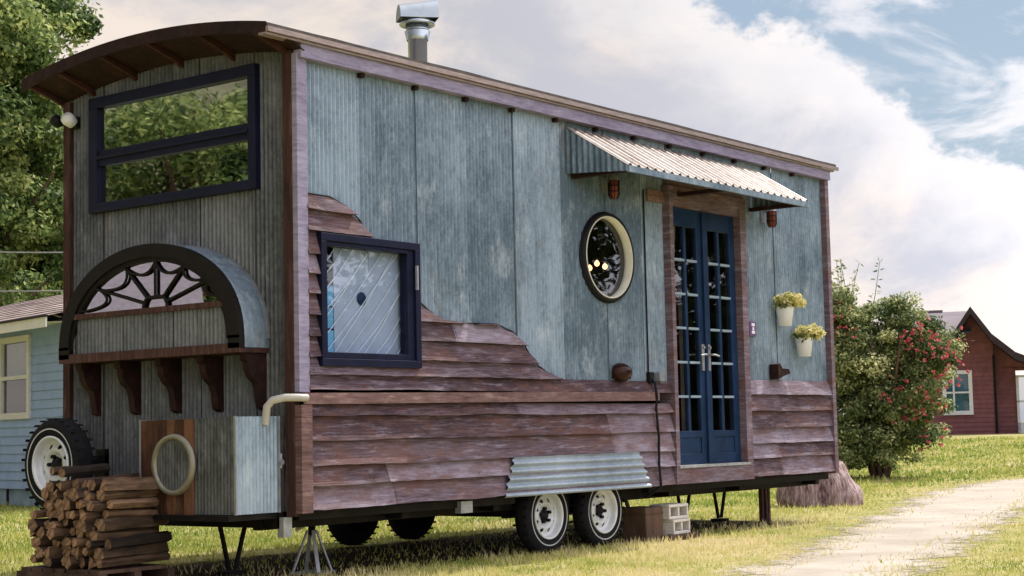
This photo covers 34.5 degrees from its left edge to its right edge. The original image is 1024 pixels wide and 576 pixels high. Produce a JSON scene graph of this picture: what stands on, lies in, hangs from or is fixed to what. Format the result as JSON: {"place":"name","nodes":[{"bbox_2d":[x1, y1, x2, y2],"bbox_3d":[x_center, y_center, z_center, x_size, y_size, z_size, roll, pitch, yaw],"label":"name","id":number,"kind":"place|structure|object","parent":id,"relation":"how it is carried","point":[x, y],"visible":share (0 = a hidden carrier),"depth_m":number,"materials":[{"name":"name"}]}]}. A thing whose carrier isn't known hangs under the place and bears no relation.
{"place":"outdoors","nodes":[
{"label":"outdoors","id":0,"kind":"place"},
{"bbox_2d":[167,519,780,575],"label":"soil","id":1,"kind":"structure","parent":0,"point":[207,566],"depth_m":13.90,"materials":[{"name":"brown soil"}]},
{"bbox_2d":[17,563,174,575],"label":"pallet","id":2,"kind":"object","parent":1,"relation":"on","point":[142,569],"visible":0.68,"depth_m":11.30,"materials":[{"name":"brown wood"}]},
{"bbox_2d":[30,555,43,562],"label":"firewood log","id":3,"kind":"object","parent":2,"relation":"on","point":[34,559],"visible":0.25,"depth_m":11.44,"materials":[{"name":"brown wood"}]},
{"bbox_2d":[46,558,63,566],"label":"firewood log","id":4,"kind":"object","parent":2,"relation":"on","point":[53,562],"visible":0.28,"depth_m":11.28,"materials":[{"name":"brown wood"}]},
{"bbox_2d":[63,556,80,569],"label":"firewood log","id":5,"kind":"object","parent":2,"relation":"on","point":[72,562],"visible":0.33,"depth_m":11.14,"materials":[{"name":"brown wood"}]},
{"bbox_2d":[79,557,88,568],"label":"firewood log","id":6,"kind":"object","parent":2,"relation":"on","point":[84,562],"visible":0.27,"depth_m":11.15,"materials":[{"name":"brown wood"}]},
{"bbox_2d":[71,546,88,559],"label":"firewood log","id":7,"kind":"object","parent":6,"relation":"on","point":[77,552],"visible":0.27,"depth_m":11.16,"materials":[{"name":"brown wood"}]},
{"bbox_2d":[82,547,95,555],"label":"firewood log","id":8,"kind":"object","parent":6,"relation":"on","point":[86,551],"visible":0.22,"depth_m":11.13,"materials":[{"name":"brown wood"}]},
{"bbox_2d":[72,537,90,546],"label":"firewood log","id":9,"kind":"object","parent":8,"relation":"on","point":[78,542],"visible":0.28,"depth_m":11.11,"materials":[{"name":"brown wood"}]},
{"bbox_2d":[76,530,86,537],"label":"firewood log","id":10,"kind":"object","parent":9,"relation":"on","point":[80,534],"visible":0.21,"depth_m":11.18,"materials":[{"name":"brown wood"}]},
{"bbox_2d":[88,555,130,568],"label":"firewood log","id":11,"kind":"object","parent":2,"relation":"on","point":[92,564],"visible":0.24,"depth_m":11.13,"materials":[{"name":"brown wood"}]},
{"bbox_2d":[96,552,170,567],"bbox_3d":[-2.572,1.852,11.228,0.069,0.064,0.580,15,8,38],"label":"firewood log","id":12,"kind":"object","parent":2,"relation":"on","point":[137,559],"visible":1,"depth_m":11.20,"materials":[{"name":"brown wood"}]},
{"bbox_2d":[93,542,168,560],"bbox_3d":[-2.595,1.800,11.263,0.117,0.095,0.583,-12,-10,34],"label":"firewood log","id":13,"kind":"object","parent":12,"relation":"on","point":[103,553],"visible":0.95,"depth_m":11.19,"materials":[{"name":"brown wood"}]},
{"bbox_2d":[86,540,104,547],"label":"firewood log","id":14,"kind":"object","parent":13,"relation":"on","point":[95,544],"visible":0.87,"depth_m":11.02,"materials":[{"name":"brown wood"}]},
{"bbox_2d":[90,528,157,540],"bbox_3d":[-2.639,1.676,11.239,0.083,0.073,0.547,0,-5,35],"label":"firewood log","id":15,"kind":"object","parent":14,"relation":"on","point":[96,535],"visible":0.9,"depth_m":11.15,"materials":[{"name":"brown wood"}]},
{"bbox_2d":[96,517,166,530],"bbox_3d":[-2.589,1.596,11.263,0.092,0.089,0.580,-11,-9,32],"label":"firewood log","id":16,"kind":"object","parent":15,"relation":"on","point":[110,524],"visible":0.9,"depth_m":11.17,"materials":[{"name":"brown wood"}]},
{"bbox_2d":[102,510,158,517],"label":"firewood log","id":17,"kind":"object","parent":16,"relation":"on","point":[126,513],"visible":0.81,"depth_m":11.22,"materials":[{"name":"brown wood"}]},
{"bbox_2d":[86,501,151,510],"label":"firewood log","id":18,"kind":"object","parent":17,"relation":"on","point":[96,506],"visible":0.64,"depth_m":11.09,"materials":[{"name":"brown wood"}]},
{"bbox_2d":[97,489,158,501],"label":"firewood log","id":19,"kind":"object","parent":18,"relation":"on","point":[103,495],"visible":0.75,"depth_m":11.20,"materials":[{"name":"brown wood"}]},
{"bbox_2d":[99,477,158,490],"bbox_3d":[-2.559,1.345,11.291,0.108,0.095,0.541,14,6,42],"label":"firewood log","id":20,"kind":"object","parent":19,"relation":"on","point":[137,483],"visible":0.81,"depth_m":11.22,"materials":[{"name":"brown wood"}]},
{"bbox_2d":[107,497,158,508],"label":"firewood log","id":21,"kind":"object","parent":17,"relation":"on","point":[133,503],"visible":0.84,"depth_m":11.21,"materials":[{"name":"brown wood"}]},
{"bbox_2d":[104,531,171,549],"bbox_3d":[-2.550,1.720,11.262,0.082,0.083,0.526,-20,-12,36],"label":"firewood log","id":22,"kind":"object","parent":13,"relation":"on","point":[143,539],"visible":1,"depth_m":11.23,"materials":[{"name":"brown wood"}]},
{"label":"firewood log","id":23,"kind":"object","parent":2,"relation":"on","visible":0},
{"bbox_2d":[65,550,73,555],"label":"firewood log","id":24,"kind":"object","parent":23,"relation":"on","point":[67,552],"visible":0.18,"depth_m":11.29,"materials":[{"name":"brown wood"}]},
{"bbox_2d":[61,536,76,549],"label":"firewood log","id":25,"kind":"object","parent":24,"relation":"on","point":[65,547],"visible":0.21,"depth_m":11.28,"materials":[{"name":"brown wood"}]},
{"bbox_2d":[46,528,70,539],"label":"firewood log","id":26,"kind":"object","parent":25,"relation":"on","point":[57,533],"visible":0.37,"depth_m":11.27,"materials":[{"name":"brown wood"}]},
{"bbox_2d":[50,521,73,527],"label":"firewood log","id":27,"kind":"object","parent":26,"relation":"on","point":[55,524],"visible":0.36,"depth_m":11.29,"materials":[{"name":"brown wood"}]},
{"bbox_2d":[51,509,57,517],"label":"firewood log","id":28,"kind":"object","parent":27,"relation":"on","point":[54,513],"visible":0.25,"depth_m":11.33,"materials":[{"name":"brown wood"}]},
{"bbox_2d":[47,502,55,510],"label":"firewood log","id":29,"kind":"object","parent":28,"relation":"on","point":[50,506],"visible":0.24,"depth_m":11.32,"materials":[{"name":"brown wood"}]},
{"bbox_2d":[70,527,76,535],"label":"firewood log","id":30,"kind":"object","parent":25,"relation":"on","point":[72,531],"visible":0.16,"depth_m":11.31,"materials":[{"name":"brown wood"}]},
{"bbox_2d":[63,519,77,525],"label":"firewood log","id":31,"kind":"object","parent":30,"relation":"on","point":[67,522],"visible":0.22,"depth_m":11.27,"materials":[{"name":"brown wood"}]},
{"bbox_2d":[57,509,80,521],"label":"firewood log","id":32,"kind":"object","parent":31,"relation":"on","point":[61,515],"visible":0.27,"depth_m":11.26,"materials":[{"name":"brown wood"}]},
{"bbox_2d":[54,498,74,511],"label":"firewood log","id":33,"kind":"object","parent":32,"relation":"on","point":[58,505],"visible":0.25,"depth_m":11.28,"materials":[{"name":"brown wood"}]},
{"bbox_2d":[53,489,64,497],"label":"firewood log","id":34,"kind":"object","parent":33,"relation":"on","point":[57,493],"visible":0.27,"depth_m":11.32,"materials":[{"name":"brown wood"}]},
{"bbox_2d":[66,510,77,518],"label":"firewood log","id":35,"kind":"object","parent":31,"relation":"on","point":[67,514],"visible":0.22,"depth_m":11.25,"materials":[{"name":"brown wood"}]},
{"bbox_2d":[63,496,77,509],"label":"firewood log","id":36,"kind":"object","parent":35,"relation":"on","point":[68,504],"visible":0.25,"depth_m":11.23,"materials":[{"name":"brown wood"}]},
{"bbox_2d":[63,489,70,499],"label":"firewood log","id":37,"kind":"object","parent":36,"relation":"on","point":[66,493],"visible":0.18,"depth_m":11.26,"materials":[{"name":"brown wood"}]},
{"bbox_2d":[56,481,71,490],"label":"firewood log","id":38,"kind":"object","parent":37,"relation":"on","point":[64,485],"visible":0.41,"depth_m":11.28,"materials":[{"name":"brown wood"}]},
{"bbox_2d":[289,526,334,574],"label":"jack stand","id":39,"kind":"object","parent":1,"relation":"on","point":[311,532],"visible":0.67,"depth_m":12.20,"materials":[{"name":"grey metal"}]},
{"bbox_2d":[21,0,838,575],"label":"tiny house","id":40,"kind":"structure","parent":1,"relation":"on","point":[349,294],"depth_m":12.65,"materials":[{"name":"grey wood"}]},
{"bbox_2d":[88,63,264,213],"bbox_3d":[-2.523,-1.085,12.288,1.853,0.899,0.130,-5,-6,37],"label":"window frame","id":41,"kind":"structure","parent":40,"relation":"in","point":[194,137],"depth_m":12.23,"materials":[{"name":"blue paint"}]},
{"bbox_2d":[316,232,421,368],"bbox_3d":[-1.042,0.107,11.944,0.171,0.936,1.055,-5,-6,37],"label":"window frame","id":42,"kind":"structure","parent":40,"relation":"in","point":[375,314],"depth_m":12.03,"materials":[{"name":"blue paint"}]},
{"bbox_2d":[579,212,634,302],"bbox_3d":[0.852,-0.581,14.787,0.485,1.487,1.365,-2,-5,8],"label":"round window frame","id":43,"kind":"structure","parent":40,"relation":"in","point":[622,232],"depth_m":14.55,"materials":[{"name":"black paint"}]},
{"bbox_2d":[673,207,711,464],"bbox_3d":[1.618,0.449,15.475,0.218,2.397,0.633,-5,-6,37],"label":"door","id":44,"kind":"structure","parent":40,"relation":"in","point":[695,446],"depth_m":15.57,"materials":[{"name":"blue paint"}]},
{"bbox_2d":[702,212,740,462],"bbox_3d":[2.029,0.479,15.921,0.113,2.397,0.612,-5,-6,37],"label":"door","id":45,"kind":"structure","parent":40,"relation":"in","point":[725,444],"depth_m":15.99,"materials":[{"name":"blue paint"}]},
{"bbox_2d":[773,292,806,325],"bbox_3d":[2.829,0.209,16.723,0.316,0.350,0.387,-5,-6,37],"label":"flower pot","id":46,"kind":"object","parent":40,"relation":"attached to","point":[786,304],"visible":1,"depth_m":16.64,"materials":[{"name":"white ceramic"}]},
{"bbox_2d":[791,323,825,356],"bbox_3d":[3.068,0.532,17.008,0.351,0.345,0.425,-5,-6,37],"label":"flower pot","id":47,"kind":"object","parent":40,"relation":"attached to","point":[807,335],"visible":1,"depth_m":16.92,"materials":[{"name":"white ceramic"}]},
{"bbox_2d":[619,500,629,530],"bbox_3d":[1.118,2.207,16.529,0.260,0.452,0.260,-1,-5,-8],"label":"jack stand","id":48,"kind":"object","parent":1,"relation":"on","point":[626,503],"visible":0.04,"depth_m":16.51,"materials":[{"name":"grey metal"}]},
{"bbox_2d":[622,506,662,542],"bbox_3d":[1.182,2.138,14.940,0.270,0.310,0.290,-5,-6,37],"label":"timber block","id":49,"kind":"object","parent":1,"relation":"on","point":[646,522],"depth_m":14.84,"materials":[{"name":"brown wood"}]},
{"bbox_2d":[661,532,698,540],"bbox_3d":[1.486,2.279,15.138,0.240,0.050,0.500,-5,-6,37],"label":"timber pad","id":50,"kind":"object","parent":1,"relation":"on","point":[684,536],"visible":0.57,"depth_m":15.01,"materials":[{"name":"brown wood"}]},
{"bbox_2d":[663,518,689,534],"bbox_3d":[1.468,2.190,15.174,0.220,0.135,0.320,-5,-6,34],"label":"concrete block","id":51,"kind":"object","parent":50,"relation":"on","point":[676,526],"depth_m":15.05,"materials":[{"name":"grey concrete"}]},
{"bbox_2d":[649,503,688,519],"bbox_3d":[1.443,2.051,15.166,0.220,0.135,0.320,-5,-6,39],"label":"concrete block","id":52,"kind":"object","parent":51,"relation":"on","point":[675,511],"depth_m":15.10,"materials":[{"name":"grey concrete"}]},
{"bbox_2d":[0,422,1023,575],"bbox_3d":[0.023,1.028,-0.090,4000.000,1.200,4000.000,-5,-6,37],"label":"ground","id":53,"kind":"structure","parent":0,"point":[849,523],"depth_m":15.20,"materials":[{"name":"green plant"}]},
{"bbox_2d":[0,294,62,506],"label":"blue house","id":54,"kind":"structure","parent":53,"relation":"on","point":[31,382],"depth_m":26.32,"materials":[{"name":"blue wood"}]},
{"bbox_2d":[0,334,31,419],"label":"window","id":55,"kind":"structure","parent":54,"relation":"in","point":[19,356],"depth_m":26.63,"materials":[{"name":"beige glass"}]},
{"bbox_2d":[0,290,62,291],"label":"power line","id":56,"kind":"object","parent":54,"relation":"attached to","point":[36,291],"visible":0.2,"depth_m":22.91,"materials":[{"name":"metal"}]},
{"bbox_2d":[0,252,62,252],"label":"power line","id":57,"kind":"object","parent":54,"relation":"attached to","point":[31,252],"visible":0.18,"depth_m":22.92,"materials":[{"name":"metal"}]},
{"bbox_2d":[13,113,63,296],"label":"tree","id":58,"kind":"object","parent":53,"relation":"on","point":[38,268],"visible":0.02,"depth_m":43.63,"materials":[{"name":"green plant"}]},
{"bbox_2d":[0,0,103,305],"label":"tree","id":59,"kind":"object","parent":53,"relation":"on","point":[31,198],"visible":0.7,"depth_m":35.55,"materials":[{"name":"green plant"}]},
{"bbox_2d":[776,461,863,507],"bbox_3d":[3.862,2.326,20.842,1.170,0.978,0.934,0,-5,-17],"label":"boulder","id":60,"kind":"object","parent":53,"relation":"on","point":[841,487],"visible":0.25,"depth_m":20.43,"materials":[{"name":"grey stone"}]},
{"bbox_2d":[831,258,970,477],"bbox_3d":[6.522,1.512,30.155,3.568,4.123,2.690,-3,-5,15],"label":"flowering bush","id":61,"kind":"object","parent":53,"relation":"on","point":[884,405],"visible":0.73,"depth_m":29.69,"materials":[{"name":"green plant"}]},
{"bbox_2d":[896,307,1023,434],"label":"maroon house","id":62,"kind":"structure","parent":53,"relation":"on","point":[984,396],"depth_m":57.69,"materials":[{"name":"red wood"}]},
{"bbox_2d":[942,370,973,414],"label":"window","id":63,"kind":"structure","parent":62,"relation":"in","point":[959,395],"depth_m":57.85,"materials":[{"name":"white paint"}]},
{"bbox_2d":[1016,375,1023,432],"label":"door","id":64,"kind":"structure","parent":62,"relation":"in","point":[1020,425],"depth_m":57.51,"materials":[{"name":"white paint"}]},
{"bbox_2d":[48,0,1023,421],"label":"sky","id":65,"kind":"structure","parent":0,"point":[918,105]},
{"bbox_2d":[719,479,1023,575],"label":"path","id":66,"kind":"structure","parent":0,"point":[912,529],"depth_m":14.89,"materials":[{"name":"beige gravel"}]},
{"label":"firewood log","id":67,"kind":"object","parent":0,"visible":0},
{"bbox_2d":[42,546,62,558],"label":"firewood log","id":68,"kind":"object","parent":67,"relation":"on","point":[50,552],"visible":0.29,"depth_m":11.31,"materials":[{"name":"brown wood"}]},
{"bbox_2d":[55,540,61,547],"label":"firewood log","id":69,"kind":"object","parent":68,"relation":"on","point":[58,544],"visible":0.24,"depth_m":11.34,"materials":[{"name":"brown wood"}]},
{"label":"firewood log","id":70,"kind":"object","parent":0,"visible":0},
{"bbox_2d":[65,537,76,545],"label":"firewood log","id":71,"kind":"object","parent":70,"relation":"on","point":[68,541],"visible":0.19,"depth_m":11.22,"materials":[{"name":"brown wood"}]},
{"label":"firewood log","id":72,"kind":"object","parent":71,"relation":"on","visible":0},
{"bbox_2d":[73,519,78,528],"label":"firewood log","id":73,"kind":"object","parent":72,"relation":"on","point":[75,522],"visible":0.1,"depth_m":11.23,"materials":[{"name":"brown wood"}]},
{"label":"firewood log","id":74,"kind":"object","parent":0,"visible":0},
{"bbox_2d":[85,526,158,538],"bbox_3d":[-2.667,1.662,11.316,0.121,0.095,0.539,4,-1,39],"label":"firewood log","id":75,"kind":"object","parent":74,"relation":"on","point":[95,528],"visible":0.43,"depth_m":11.30,"materials":[{"name":"brown wood"}]},
{"bbox_2d":[77,519,95,531],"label":"firewood log","id":76,"kind":"object","parent":75,"relation":"on","point":[85,526],"visible":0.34,"depth_m":11.08,"materials":[{"name":"brown wood"}]},
{"bbox_2d":[80,511,103,520],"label":"firewood log","id":77,"kind":"object","parent":76,"relation":"on","point":[88,516],"visible":0.43,"depth_m":11.09,"materials":[{"name":"brown wood"}]},
{"bbox_2d":[79,499,87,508],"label":"firewood log","id":78,"kind":"object","parent":77,"relation":"on","point":[82,503],"visible":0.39,"depth_m":11.09,"materials":[{"name":"brown wood"}]},
{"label":"firewood log","id":79,"kind":"object","parent":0,"visible":0},
{"bbox_2d":[44,519,58,528],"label":"firewood log","id":80,"kind":"object","parent":79,"relation":"on","point":[47,524],"visible":0.25,"depth_m":11.36,"materials":[{"name":"brown wood"}]},
{"bbox_2d":[46,511,54,518],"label":"firewood log","id":81,"kind":"object","parent":80,"relation":"on","point":[49,514],"visible":0.16,"depth_m":11.41,"materials":[{"name":"brown wood"}]},
{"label":"firewood log","id":82,"kind":"object","parent":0,"visible":0},
{"bbox_2d":[69,510,79,519],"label":"firewood log","id":83,"kind":"object","parent":82,"relation":"on","point":[73,515],"visible":0.22,"depth_m":11.17,"materials":[{"name":"brown wood"}]},
{"bbox_2d":[79,508,95,515],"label":"firewood log","id":84,"kind":"object","parent":82,"relation":"on","point":[83,510],"visible":0.21,"depth_m":11.17,"materials":[{"name":"brown wood"}]},
{"bbox_2d":[83,490,98,501],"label":"firewood log","id":85,"kind":"object","parent":84,"relation":"on","point":[90,495],"visible":0.25,"depth_m":11.13,"materials":[{"name":"brown wood"}]},
{"bbox_2d":[89,479,102,490],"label":"firewood log","id":86,"kind":"object","parent":85,"relation":"on","point":[94,484],"visible":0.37,"depth_m":11.13,"materials":[{"name":"brown wood"}]},
{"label":"firewood log","id":87,"kind":"object","parent":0,"visible":0},
{"bbox_2d":[34,545,52,557],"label":"firewood log","id":88,"kind":"object","parent":87,"relation":"on","point":[39,550],"visible":0.24,"depth_m":11.38,"materials":[{"name":"brown wood"}]},
{"bbox_2d":[31,536,52,547],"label":"firewood log","id":89,"kind":"object","parent":88,"relation":"on","point":[34,545],"visible":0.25,"depth_m":11.45,"materials":[{"name":"brown wood"}]},
{"bbox_2d":[30,530,36,536],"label":"firewood log","id":90,"kind":"object","parent":89,"relation":"on","point":[32,534],"visible":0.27,"depth_m":11.43,"materials":[{"name":"brown wood"}]},
{"bbox_2d":[36,527,47,537],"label":"firewood log","id":91,"kind":"object","parent":89,"relation":"on","point":[41,532],"visible":0.21,"depth_m":11.39,"materials":[{"name":"brown wood"}]},
{"bbox_2d":[28,518,56,531],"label":"firewood log","id":92,"kind":"object","parent":91,"relation":"on","point":[34,525],"visible":0.28,"depth_m":11.41,"materials":[{"name":"brown wood"}]},
{"bbox_2d":[30,509,46,518],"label":"firewood log","id":93,"kind":"object","parent":92,"relation":"on","point":[35,514],"visible":0.31,"depth_m":11.43,"materials":[{"name":"brown wood"}]},
{"bbox_2d":[43,500,49,510],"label":"firewood log","id":94,"kind":"object","parent":93,"relation":"on","point":[45,505],"visible":0.12,"depth_m":11.50,"materials":[{"name":"brown wood"}]},
{"bbox_2d":[41,487,50,499],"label":"firewood log","id":95,"kind":"object","parent":94,"relation":"on","point":[45,494],"visible":0.2,"depth_m":11.43,"materials":[{"name":"brown wood"}]},
{"bbox_2d":[35,537,52,544],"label":"firewood log","id":96,"kind":"object","parent":88,"relation":"on","point":[43,541],"visible":0.29,"depth_m":11.39,"materials":[{"name":"brown wood"}]},
{"label":"firewood log","id":97,"kind":"object","parent":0,"visible":0},
{"bbox_2d":[69,487,87,501],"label":"firewood log","id":98,"kind":"object","parent":97,"relation":"on","point":[76,494],"visible":0.3,"depth_m":11.13,"materials":[{"name":"brown wood"}]},
{"bbox_2d":[87,477,136,490],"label":"firewood log","id":99,"kind":"object","parent":98,"relation":"on","point":[118,477],"visible":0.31,"depth_m":11.19,"materials":[{"name":"brown wood"}]},
{"label":"firewood log","id":100,"kind":"object","parent":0,"visible":0},
{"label":"firewood log","id":101,"kind":"object","parent":100,"relation":"on","visible":0},
{"bbox_2d":[72,473,138,487],"bbox_3d":[-2.799,1.347,11.512,0.092,0.089,0.580,12,7,40],"label":"firewood log","id":102,"kind":"object","parent":101,"relation":"on","point":[76,483],"visible":0.33,"depth_m":11.39,"materials":[{"name":"brown wood"}]},
{"bbox_2d":[58,463,110,477],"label":"firewood log","id":103,"kind":"object","parent":102,"relation":"on","point":[92,469],"visible":1,"depth_m":11.36,"materials":[{"name":"brown wood"}]},
{"bbox_2d":[81,477,131,487],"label":"firewood log","id":104,"kind":"object","parent":101,"relation":"on","point":[84,483],"visible":0.15,"depth_m":11.26,"materials":[{"name":"brown wood"}]},
{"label":"firewood log","id":105,"kind":"object","parent":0,"visible":0},
{"bbox_2d":[49,492,56,501],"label":"firewood log","id":106,"kind":"object","parent":105,"relation":"on","point":[52,497],"visible":0.18,"depth_m":11.40,"materials":[{"name":"brown wood"}]},
{"bbox_2d":[47,481,60,491],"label":"firewood log","id":107,"kind":"object","parent":106,"relation":"on","point":[52,486],"visible":0.24,"depth_m":11.36,"materials":[{"name":"brown wood"}]},
{"bbox_2d":[50,466,72,475],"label":"firewood log","id":108,"kind":"object","parent":107,"relation":"on","point":[54,471],"visible":0.29,"depth_m":11.40,"materials":[{"name":"brown wood"}]}
]}

